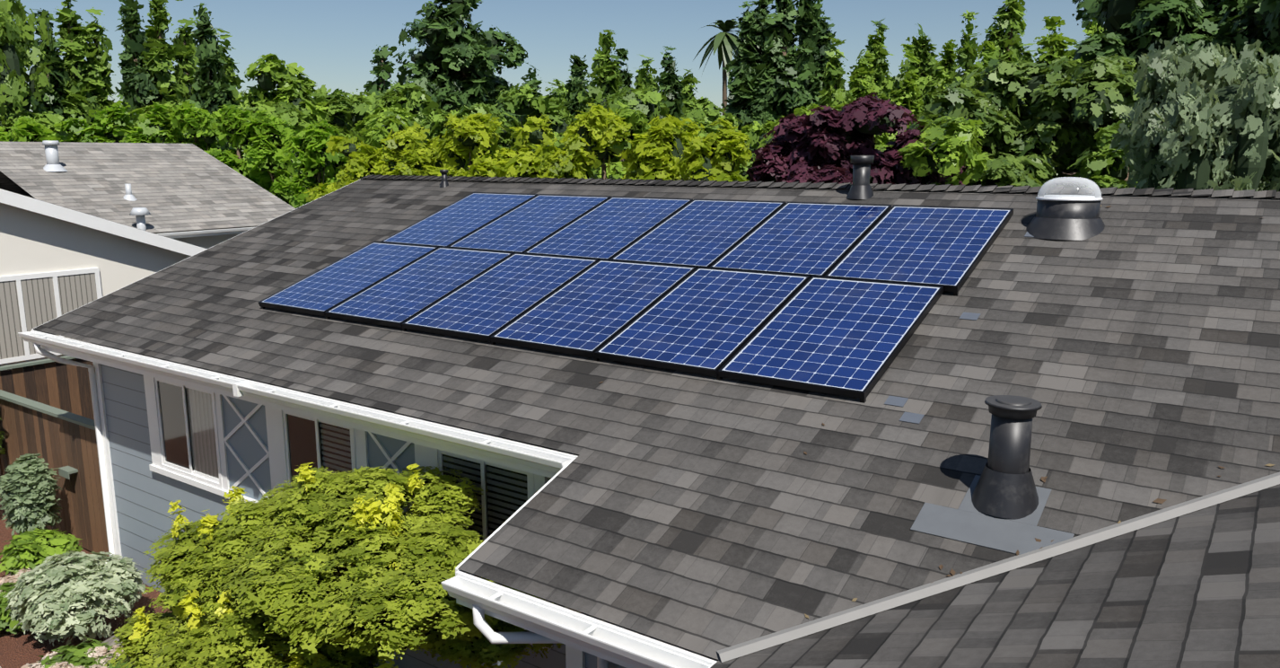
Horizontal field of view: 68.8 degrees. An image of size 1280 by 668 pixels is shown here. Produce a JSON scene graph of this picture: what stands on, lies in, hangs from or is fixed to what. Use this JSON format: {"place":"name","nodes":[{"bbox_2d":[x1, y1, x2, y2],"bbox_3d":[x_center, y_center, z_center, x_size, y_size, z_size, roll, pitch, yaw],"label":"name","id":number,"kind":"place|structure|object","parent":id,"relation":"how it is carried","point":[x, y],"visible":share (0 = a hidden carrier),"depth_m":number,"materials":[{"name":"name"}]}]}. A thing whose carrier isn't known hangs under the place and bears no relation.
{"place":"outdoors","nodes":[
{"label":"outdoors","id":0,"kind":"place"},
{"bbox_2d":[0,202,258,366],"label":"neighbour walls","id":1,"kind":"structure","parent":0,"point":[51,267],"depth_m":14.17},
{"bbox_2d":[0,188,254,255],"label":"neighbour fascia","id":2,"kind":"structure","parent":1,"relation":"attached to","point":[56,211],"depth_m":14.55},
{"bbox_2d":[0,140,295,247],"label":"neighbour roof","id":3,"kind":"structure","parent":1,"relation":"on","point":[179,187],"depth_m":17.59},
{"bbox_2d":[42,140,150,230],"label":"roof vents","id":4,"kind":"object","parent":3,"relation":"on","point":[52,157],"visible":0.88,"depth_m":16.84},
{"bbox_2d":[0,497,281,667],"bbox_3d":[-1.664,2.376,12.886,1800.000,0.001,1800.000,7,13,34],"label":"ground","id":5,"kind":"structure","parent":0,"point":[19,649],"depth_m":9.37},
{"bbox_2d":[0,568,32,634],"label":"hydrangea shrub","id":6,"kind":"object","parent":5,"relation":"on","point":[7,583],"visible":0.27,"depth_m":9.35,"materials":[{"name":"green plant"}]},
{"bbox_2d":[0,0,55,131],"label":"willow tree","id":7,"kind":"object","parent":5,"relation":"on","point":[17,41],"visible":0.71,"depth_m":67.96,"materials":[{"name":"green plant"}]},
{"bbox_2d":[2,115,56,141],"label":"hedge","id":8,"kind":"object","parent":5,"relation":"on","point":[26,129],"visible":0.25,"depth_m":48.66,"materials":[{"name":"green plant"}]},
{"bbox_2d":[0,453,62,534],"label":"shrub","id":9,"kind":"object","parent":5,"relation":"on","point":[29,486],"visible":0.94,"depth_m":10.93,"materials":[{"name":"green plant"}]},
{"bbox_2d":[0,107,72,136],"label":"tree","id":10,"kind":"object","parent":5,"relation":"on","point":[49,120],"visible":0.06,"depth_m":67.24,"materials":[{"name":"green plant"}]},
{"bbox_2d":[0,527,82,576],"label":"green leafy shrub","id":11,"kind":"object","parent":5,"relation":"on","point":[26,550],"visible":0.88,"depth_m":10.49,"materials":[{"name":"green plant"}]},
{"bbox_2d":[27,8,70,132],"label":"poplar tree","id":12,"kind":"object","parent":5,"relation":"on","point":[49,100],"visible":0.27,"depth_m":79.96,"materials":[{"name":"green plant"}]},
{"bbox_2d":[0,355,109,556],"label":"wooden fence","id":13,"kind":"object","parent":5,"relation":"on","point":[46,410],"visible":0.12,"depth_m":11.67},
{"bbox_2d":[38,113,94,141],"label":"hedge","id":14,"kind":"object","parent":5,"relation":"on","point":[74,125],"visible":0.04,"depth_m":44.42,"materials":[{"name":"green plant"}]},
{"bbox_2d":[3,550,148,646],"bbox_3d":[-5.675,2.633,9.411,1.380,0.883,1.247,7,13,34],"label":"variegated shrub","id":15,"kind":"object","parent":5,"relation":"on","point":[54,596],"visible":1,"depth_m":9.10,"materials":[{"name":"green plant"}]},
{"bbox_2d":[50,0,106,139],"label":"poplar tree","id":16,"kind":"object","parent":5,"relation":"on","point":[80,100],"visible":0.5,"depth_m":81.12,"materials":[{"name":"green plant"}]},
{"bbox_2d":[20,636,141,667],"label":"hydrangea shrub","id":17,"kind":"object","parent":5,"relation":"on","point":[96,653],"visible":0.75,"depth_m":8.12,"materials":[{"name":"green plant"}]},
{"bbox_2d":[83,7,124,142],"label":"poplar tree","id":18,"kind":"object","parent":5,"relation":"on","point":[100,58],"visible":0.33,"depth_m":82.90,"materials":[{"name":"green plant"}]},
{"bbox_2d":[76,100,134,142],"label":"hedge","id":19,"kind":"object","parent":5,"relation":"on","point":[110,123],"visible":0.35,"depth_m":43.67,"materials":[{"name":"green plant"}]},
{"bbox_2d":[114,0,171,142],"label":"poplar tree","id":20,"kind":"object","parent":5,"relation":"on","point":[136,85],"visible":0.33,"depth_m":71.92,"materials":[{"name":"green plant"}]},
{"bbox_2d":[121,101,191,143],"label":"hedge","id":21,"kind":"object","parent":5,"relation":"on","point":[155,126],"visible":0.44,"depth_m":40.35,"materials":[{"name":"green plant"}]},
{"bbox_2d":[140,0,189,107],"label":"poplar tree","id":22,"kind":"object","parent":5,"relation":"on","point":[158,45],"visible":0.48,"depth_m":72.95,"materials":[{"name":"green plant"}]},
{"bbox_2d":[169,0,200,102],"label":"poplar tree","id":23,"kind":"object","parent":5,"relation":"on","point":[184,48],"visible":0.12,"depth_m":74.99,"materials":[{"name":"green plant"}]},
{"bbox_2d":[167,99,225,155],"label":"hedge","id":24,"kind":"object","parent":5,"relation":"on","point":[193,122],"visible":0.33,"depth_m":39.68,"materials":[{"name":"green plant"}]},
{"bbox_2d":[185,2,239,149],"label":"poplar tree","id":25,"kind":"object","parent":5,"relation":"on","point":[210,95],"visible":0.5,"depth_m":66.49,"materials":[{"name":"green plant"}]},
{"bbox_2d":[214,27,245,105],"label":"poplar tree","id":26,"kind":"object","parent":5,"relation":"on","point":[230,66],"visible":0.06,"depth_m":69.04,"materials":[{"name":"green plant"}]},
{"bbox_2d":[204,104,265,188],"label":"hedge","id":27,"kind":"object","parent":5,"relation":"on","point":[230,118],"visible":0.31,"depth_m":37.23,"materials":[{"name":"green plant"}]},
{"bbox_2d":[214,98,312,181],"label":"bush","id":28,"kind":"object","parent":5,"relation":"on","point":[286,111],"visible":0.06,"depth_m":44.72,"materials":[{"name":"green plant"}]},
{"bbox_2d":[239,109,302,203],"bbox_3d":[-14.507,-5.741,37.722,2.945,6.660,3.152,7,13,34],"label":"hedge","id":29,"kind":"object","parent":5,"relation":"on","point":[269,135],"visible":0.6,"depth_m":36.82,"materials":[{"name":"green plant"}]},
{"bbox_2d":[234,52,331,127],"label":"birch tree","id":30,"kind":"object","parent":5,"relation":"on","point":[293,88],"visible":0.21,"depth_m":61.26,"materials":[{"name":"green plant"}]},
{"bbox_2d":[275,119,347,208],"bbox_3d":[-11.945,-4.993,35.020,3.015,6.204,2.522,-7,13,-31],"label":"hedge","id":31,"kind":"object","parent":5,"relation":"on","point":[311,159],"visible":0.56,"depth_m":34.27,"materials":[{"name":"green plant"}]},
{"bbox_2d":[105,462,563,667],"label":"japanese maple tree","id":32,"kind":"object","parent":5,"relation":"on","point":[329,569],"visible":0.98,"depth_m":5.89,"materials":[{"name":"green plant"}]},
{"bbox_2d":[313,84,373,174],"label":"birch tree","id":33,"kind":"object","parent":5,"relation":"on","point":[341,109],"visible":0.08,"depth_m":65.04,"materials":[{"name":"green plant"}]},
{"bbox_2d":[303,134,387,201],"bbox_3d":[-8.392,-3.233,27.739,2.910,5.468,2.879,-8,13,-36],"label":"lemon tree","id":34,"kind":"object","parent":5,"relation":"on","point":[358,165],"visible":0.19,"depth_m":27.02,"materials":[{"name":"green plant"}]},
{"bbox_2d":[324,103,435,177],"bbox_3d":[-10.455,-6.439,40.042,6.521,7.164,5.864,-7,13,-32],"label":"tree","id":35,"kind":"object","parent":5,"relation":"on","point":[381,123],"visible":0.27,"depth_m":39.03,"materials":[{"name":"green plant"}]},
{"bbox_2d":[363,43,397,96],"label":"spruce tree","id":36,"kind":"object","parent":5,"relation":"on","point":[382,69],"visible":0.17,"depth_m":99.60,"materials":[{"name":"green plant"}]},
{"bbox_2d":[363,80,446,149],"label":"tree","id":37,"kind":"object","parent":5,"relation":"on","point":[414,99],"visible":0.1,"depth_m":46.27,"materials":[{"name":"green plant"}]},
{"bbox_2d":[369,121,447,175],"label":"lemon tree","id":38,"kind":"object","parent":5,"relation":"on","point":[403,154],"visible":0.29,"depth_m":26.68,"materials":[{"name":"green plant"}]},
{"bbox_2d":[100,344,718,667],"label":"house walls","id":39,"kind":"structure","parent":5,"relation":"on","point":[144,495],"depth_m":10.11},
{"bbox_2d":[90,341,585,667],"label":"white trim","id":40,"kind":"structure","parent":39,"relation":"attached to","point":[217,443],"depth_m":8.68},
{"bbox_2d":[32,177,1279,667],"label":"house roof","id":41,"kind":"structure","parent":39,"relation":"on","point":[1133,346],"depth_m":5.49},
{"bbox_2d":[17,180,716,667],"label":"rain gutter","id":42,"kind":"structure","parent":41,"relation":"attached to","point":[546,622],"depth_m":6.30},
{"bbox_2d":[260,291,958,403],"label":"solar panel mounts","id":43,"kind":"object","parent":41,"relation":"on","point":[863,400],"visible":0.12,"depth_m":6.90,"materials":[{"name":"black"}]},
{"bbox_2d":[258,241,438,315],"bbox_3d":[-2.979,-0.601,9.655,1.046,0.048,1.559,7,32,34],"label":"solar panel","id":44,"kind":"object","parent":43,"relation":"on","point":[321,292],"visible":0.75,"depth_m":9.58,"materials":[{"name":"blue"}]},
{"bbox_2d":[324,246,513,327],"bbox_3d":[-2.105,-0.487,9.055,1.046,0.048,1.559,7,32,34],"label":"solar panel","id":45,"kind":"object","parent":43,"relation":"on","point":[398,298],"visible":0.83,"depth_m":8.97,"materials":[{"name":"blue"}]},
{"bbox_2d":[380,192,537,247],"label":"solar panel","id":46,"kind":"object","parent":43,"relation":"on","point":[455,222],"visible":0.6,"depth_m":10.66,"materials":[{"name":"blue"}]},
{"bbox_2d":[401,252,598,341],"bbox_3d":[-1.232,-0.372,8.455,1.046,0.048,1.559,7,32,34],"label":"solar panel","id":47,"kind":"object","parent":43,"relation":"on","point":[487,303],"visible":0.85,"depth_m":8.37,"materials":[{"name":"blue"}]},
{"bbox_2d":[447,193,611,253],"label":"solar panel","id":48,"kind":"object","parent":43,"relation":"on","point":[527,225],"visible":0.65,"depth_m":10.05,"materials":[{"name":"blue"}]},
{"bbox_2d":[490,259,696,357],"bbox_3d":[-0.358,-0.258,7.855,1.046,0.048,1.559,7,32,34],"label":"solar panel","id":49,"kind":"object","parent":43,"relation":"on","point":[592,309],"visible":0.81,"depth_m":7.76,"materials":[{"name":"blue"}]},
{"bbox_2d":[523,196,692,260],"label":"solar panel","id":50,"kind":"object","parent":43,"relation":"on","point":[609,229],"visible":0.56,"depth_m":9.45,"materials":[{"name":"blue"}]},
{"bbox_2d":[609,199,785,268],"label":"solar panel","id":51,"kind":"object","parent":43,"relation":"on","point":[702,232],"visible":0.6,"depth_m":8.84,"materials":[{"name":"blue"}]},
{"bbox_2d":[594,266,810,376],"bbox_3d":[0.515,-0.144,7.254,1.046,0.048,1.559,7,32,34],"label":"solar panel","id":52,"kind":"object","parent":43,"relation":"on","point":[706,320],"visible":0.85,"depth_m":7.16,"materials":[{"name":"blue"}]},
{"bbox_2d":[709,201,891,277],"bbox_3d":[1.450,-0.855,8.302,1.046,0.046,1.559,7,32,34],"label":"solar panel","id":53,"kind":"object","parent":43,"relation":"on","point":[810,240],"visible":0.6,"depth_m":8.24,"materials":[{"name":"blue"}]},
{"bbox_2d":[718,275,943,398],"bbox_3d":[1.389,-0.030,6.654,1.046,0.048,1.559,7,32,34],"label":"solar panel","id":54,"kind":"object","parent":43,"relation":"on","point":[845,337],"visible":1,"depth_m":6.54,"materials":[{"name":"blue"}]},
{"bbox_2d":[824,204,1013,291],"bbox_3d":[2.324,-0.741,7.702,1.046,0.046,1.559,7,32,34],"label":"solar panel","id":55,"kind":"object","parent":43,"relation":"on","point":[946,248],"visible":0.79,"depth_m":7.62,"materials":[{"name":"blue"}]},
{"bbox_2d":[360,174,1279,198],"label":"roof ridge cap","id":56,"kind":"object","parent":41,"relation":"on","point":[1209,192],"visible":0.85,"depth_m":9.17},
{"bbox_2d":[846,155,874,199],"bbox_3d":[2.155,-1.527,9.106,0.279,0.415,0.279,7,13,34],"label":"vent pipe","id":57,"kind":"object","parent":41,"relation":"on","point":[861,188],"visible":0.98,"depth_m":9.03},
{"bbox_2d":[884,231,1034,423],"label":"roof flashing tabs","id":58,"kind":"object","parent":41,"relation":"on","point":[907,416],"visible":0.88,"depth_m":5.77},
{"bbox_2d":[910,474,1074,554],"bbox_3d":[1.805,0.900,4.707,0.720,0.006,0.540,7,32,34],"label":"flashing","id":59,"kind":"object","parent":41,"relation":"on","point":[967,521],"visible":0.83,"depth_m":4.63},
{"bbox_2d":[716,471,1279,662],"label":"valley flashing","id":60,"kind":"object","parent":41,"relation":"on","point":[856,612],"visible":1,"depth_m":4.34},
{"bbox_2d":[971,394,1042,518],"bbox_3d":[1.877,0.607,4.756,0.350,0.565,0.350,7,13,34],"label":"vent pipe","id":61,"kind":"object","parent":41,"relation":"on","point":[1005,486],"visible":0.96,"depth_m":4.67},
{"bbox_2d":[1025,176,1104,240],"bbox_3d":[3.490,-1.036,7.625,0.690,0.483,0.690,7,13,34],"label":"tube skylight","id":62,"kind":"object","parent":41,"relation":"on","point":[1073,217],"visible":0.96,"depth_m":7.44,"materials":[{"name":"silver metal"}]},
{"bbox_2d":[392,0,528,125],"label":"redwood tree","id":63,"kind":"object","parent":5,"relation":"on","point":[456,61],"visible":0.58,"depth_m":61.96,"materials":[{"name":"green plant"}]},
{"bbox_2d":[421,112,504,177],"bbox_3d":[-4.588,-2.965,25.111,2.569,5.925,2.998,2,11,9],"label":"lemon tree","id":64,"kind":"object","parent":5,"relation":"on","point":[472,135],"visible":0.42,"depth_m":24.50,"materials":[{"name":"green plant"}]},
{"bbox_2d":[422,102,509,169],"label":"bush","id":65,"kind":"object","parent":5,"relation":"on","point":[435,122],"visible":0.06,"depth_m":38.49,"materials":[{"name":"green plant"}]},
{"bbox_2d":[492,113,557,178],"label":"bush","id":66,"kind":"object","parent":5,"relation":"on","point":[517,162],"visible":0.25,"depth_m":23.88,"materials":[{"name":"green plant"}]},
{"bbox_2d":[482,82,569,151],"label":"tree","id":67,"kind":"object","parent":5,"relation":"on","point":[523,100],"visible":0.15,"depth_m":42.43,"materials":[{"name":"green plant"}]},
{"bbox_2d":[542,78,575,131],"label":"poplar tree","id":68,"kind":"object","parent":5,"relation":"on","point":[556,100],"depth_m":47.89,"materials":[{"name":"green plant"}]},
{"bbox_2d":[563,53,590,126],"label":"poplar tree","id":69,"kind":"object","parent":5,"relation":"on","point":[577,83],"visible":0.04,"depth_m":49.15,"materials":[{"name":"green plant"}]},
{"bbox_2d":[530,102,634,179],"bbox_3d":[-0.999,-2.511,22.601,3.319,5.973,2.253,0,11,-2],"label":"bush","id":70,"kind":"object","parent":5,"relation":"on","point":[592,135],"visible":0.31,"depth_m":21.62,"materials":[{"name":"green plant"}]},
{"bbox_2d":[576,29,623,114],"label":"poplar tree","id":71,"kind":"object","parent":5,"relation":"on","point":[605,74],"visible":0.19,"depth_m":43.41,"materials":[{"name":"green plant"}]},
{"bbox_2d":[553,86,669,164],"bbox_3d":[0.008,-6.972,41.099,8.106,7.815,8.348,7,13,34],"label":"bush","id":72,"kind":"object","parent":5,"relation":"on","point":[648,100],"visible":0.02,"depth_m":39.91,"materials":[{"name":"green plant"}]},
{"bbox_2d":[589,100,650,179],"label":"bush","id":73,"kind":"object","parent":5,"relation":"on","point":[637,119],"visible":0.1,"depth_m":34.50,"materials":[{"name":"green plant"}]},
{"bbox_2d":[613,48,634,92],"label":"poplar tree","id":74,"kind":"object","parent":5,"relation":"on","point":[625,74],"depth_m":45.19,"materials":[{"name":"green plant"}]},
{"bbox_2d":[633,54,659,118],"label":"poplar tree","id":75,"kind":"object","parent":5,"relation":"on","point":[644,78],"visible":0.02,"depth_m":46.95,"materials":[{"name":"green plant"}]},
{"bbox_2d":[619,113,704,180],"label":"bush","id":76,"kind":"object","parent":5,"relation":"on","point":[655,152],"visible":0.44,"depth_m":21.48,"materials":[{"name":"green plant"}]},
{"bbox_2d":[645,46,684,125],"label":"poplar tree","id":77,"kind":"object","parent":5,"relation":"on","point":[670,83],"visible":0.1,"depth_m":41.61,"materials":[{"name":"green plant"}]},
{"bbox_2d":[675,69,701,108],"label":"poplar tree","id":78,"kind":"object","parent":5,"relation":"on","point":[687,92],"visible":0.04,"depth_m":43.28,"materials":[{"name":"green plant"}]},
{"bbox_2d":[675,117,752,181],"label":"bush","id":79,"kind":"object","parent":5,"relation":"on","point":[722,153],"visible":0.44,"depth_m":20.13,"materials":[{"name":"green plant"}]},
{"bbox_2d":[693,18,742,114],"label":"palm tree","id":80,"kind":"object","parent":5,"relation":"on","point":[724,42],"visible":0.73,"depth_m":86.69,"materials":[{"name":"green plant"}]},
{"bbox_2d":[679,96,758,181],"bbox_3d":[2.007,-5.265,34.384,5.326,6.976,5.603,7,13,34],"label":"bush","id":81,"kind":"object","parent":5,"relation":"on","point":[704,111],"visible":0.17,"depth_m":33.59,"materials":[{"name":"green plant"}]},
{"bbox_2d":[720,0,761,179],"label":"cypress tree","id":82,"kind":"object","parent":5,"relation":"on","point":[740,68],"visible":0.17,"depth_m":53.09,"materials":[{"name":"green plant"}]},
{"bbox_2d":[736,0,782,156],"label":"cypress tree","id":83,"kind":"object","parent":5,"relation":"on","point":[761,11],"visible":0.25,"depth_m":52.92,"materials":[{"name":"green plant"}]},
{"bbox_2d":[738,0,803,149],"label":"cypress tree","id":84,"kind":"object","parent":5,"relation":"on","point":[782,40],"visible":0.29,"depth_m":52.60,"materials":[{"name":"green plant"}]},
{"bbox_2d":[746,113,851,182],"bbox_3d":[4.357,-3.024,25.346,3.175,5.952,3.472,7,13,34],"label":"plum tree","id":85,"kind":"object","parent":5,"relation":"on","point":[784,154],"visible":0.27,"depth_m":24.53,"materials":[{"name":"purple plant"}]},
{"bbox_2d":[771,0,826,121],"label":"cypress tree","id":86,"kind":"object","parent":5,"relation":"on","point":[805,29],"visible":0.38,"depth_m":52.52,"materials":[{"name":"green plant"}]},
{"bbox_2d":[736,102,894,180],"bbox_3d":[6.265,-4.955,33.475,5.632,6.706,5.974,-2,11,-9],"label":"bush","id":87,"kind":"object","parent":5,"relation":"on","point":[754,137],"visible":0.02,"depth_m":33.24,"materials":[{"name":"green plant"}]},
{"bbox_2d":[798,0,839,106],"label":"cypress tree","id":88,"kind":"object","parent":5,"relation":"on","point":[823,45],"visible":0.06,"depth_m":52.80,"materials":[{"name":"green plant"}]},
{"bbox_2d":[817,36,854,110],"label":"poplar tree","id":89,"kind":"object","parent":5,"relation":"on","point":[835,93],"visible":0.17,"depth_m":40.26,"materials":[{"name":"green plant"}]},
{"bbox_2d":[845,49,876,141],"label":"poplar tree","id":90,"kind":"object","parent":5,"relation":"on","point":[860,84],"visible":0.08,"depth_m":41.56,"materials":[{"name":"green plant"}]},
{"bbox_2d":[778,91,967,185],"bbox_3d":[5.695,-2.919,23.737,4.141,6.350,5.639,22,24,63],"label":"plum tree","id":91,"kind":"object","parent":5,"relation":"on","point":[861,122],"visible":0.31,"depth_m":23.26,"materials":[{"name":"purple plant"}]},
{"bbox_2d":[862,18,895,101],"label":"poplar tree","id":92,"kind":"object","parent":5,"relation":"on","point":[882,82],"visible":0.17,"depth_m":42.91,"materials":[{"name":"green plant"}]},
{"bbox_2d":[876,43,923,145],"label":"poplar tree","id":93,"kind":"object","parent":5,"relation":"on","point":[906,93],"visible":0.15,"depth_m":38.52,"materials":[{"name":"green plant"}]},
{"bbox_2d":[905,23,944,118],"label":"poplar tree","id":94,"kind":"object","parent":5,"relation":"on","point":[926,83],"visible":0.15,"depth_m":39.86,"materials":[{"name":"green plant"}]},
{"bbox_2d":[896,115,993,185],"bbox_3d":[7.805,-2.660,23.860,4.310,5.791,3.339,-7,13,-33],"label":"bush","id":95,"kind":"object","parent":5,"relation":"on","point":[951,147],"visible":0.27,"depth_m":22.28,"materials":[{"name":"green plant"}]},
{"bbox_2d":[933,39,958,115],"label":"poplar tree","id":96,"kind":"object","parent":5,"relation":"on","point":[946,73],"visible":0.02,"depth_m":41.27,"materials":[{"name":"green plant"}]},
{"bbox_2d":[940,9,986,119],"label":"poplar tree","id":97,"kind":"object","parent":5,"relation":"on","point":[968,53],"visible":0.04,"depth_m":36.98,"materials":[{"name":"green plant"}]},
{"bbox_2d":[979,0,1036,62],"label":"birch tree","id":98,"kind":"object","parent":5,"relation":"on","point":[1006,40],"visible":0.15,"depth_m":41.56,"materials":[{"name":"green plant"}]},
{"bbox_2d":[909,53,1149,187],"bbox_3d":[11.437,-4.300,27.405,7.057,7.686,6.873,7,13,34],"label":"magnolia tree","id":99,"kind":"object","parent":5,"relation":"on","point":[1064,92],"visible":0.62,"depth_m":26.23,"materials":[{"name":"green plant"}]},
{"bbox_2d":[1019,16,1081,165],"bbox_3d":[15.693,-7.148,36.269,3.586,9.970,3.089,7,13,34],"label":"poplar tree","id":100,"kind":"object","parent":5,"relation":"on","point":[1055,45],"visible":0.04,"depth_m":35.16,"materials":[{"name":"green plant"}]},
{"bbox_2d":[1058,130,1095,171],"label":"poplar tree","id":101,"kind":"object","parent":5,"relation":"on","point":[1081,147],"visible":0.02,"depth_m":34.70,"materials":[{"name":"green plant"}]},
{"bbox_2d":[1066,116,1137,188],"bbox_3d":[12.046,-2.575,23.303,3.598,5.833,4.805,7,13,34],"label":"tree","id":102,"kind":"object","parent":5,"relation":"on","point":[1103,168],"visible":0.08,"depth_m":22.04,"materials":[{"name":"green plant"}]},
{"bbox_2d":[1022,0,1253,124],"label":"tree","id":103,"kind":"object","parent":5,"relation":"on","point":[1135,29],"visible":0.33,"depth_m":27.38,"materials":[{"name":"green plant"}]},
{"bbox_2d":[1109,36,1279,191],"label":"olive tree","id":104,"kind":"object","parent":5,"relation":"on","point":[1189,127],"visible":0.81,"depth_m":17.49,"materials":[{"name":"green plant"}]},
{"bbox_2d":[1144,0,1279,180],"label":"tree","id":105,"kind":"object","parent":5,"relation":"on","point":[1260,19],"visible":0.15,"depth_m":22.57,"materials":[{"name":"green plant"}]},
{"bbox_2d":[11,0,1092,115],"label":"sky","id":106,"kind":"structure","parent":0,"point":[334,41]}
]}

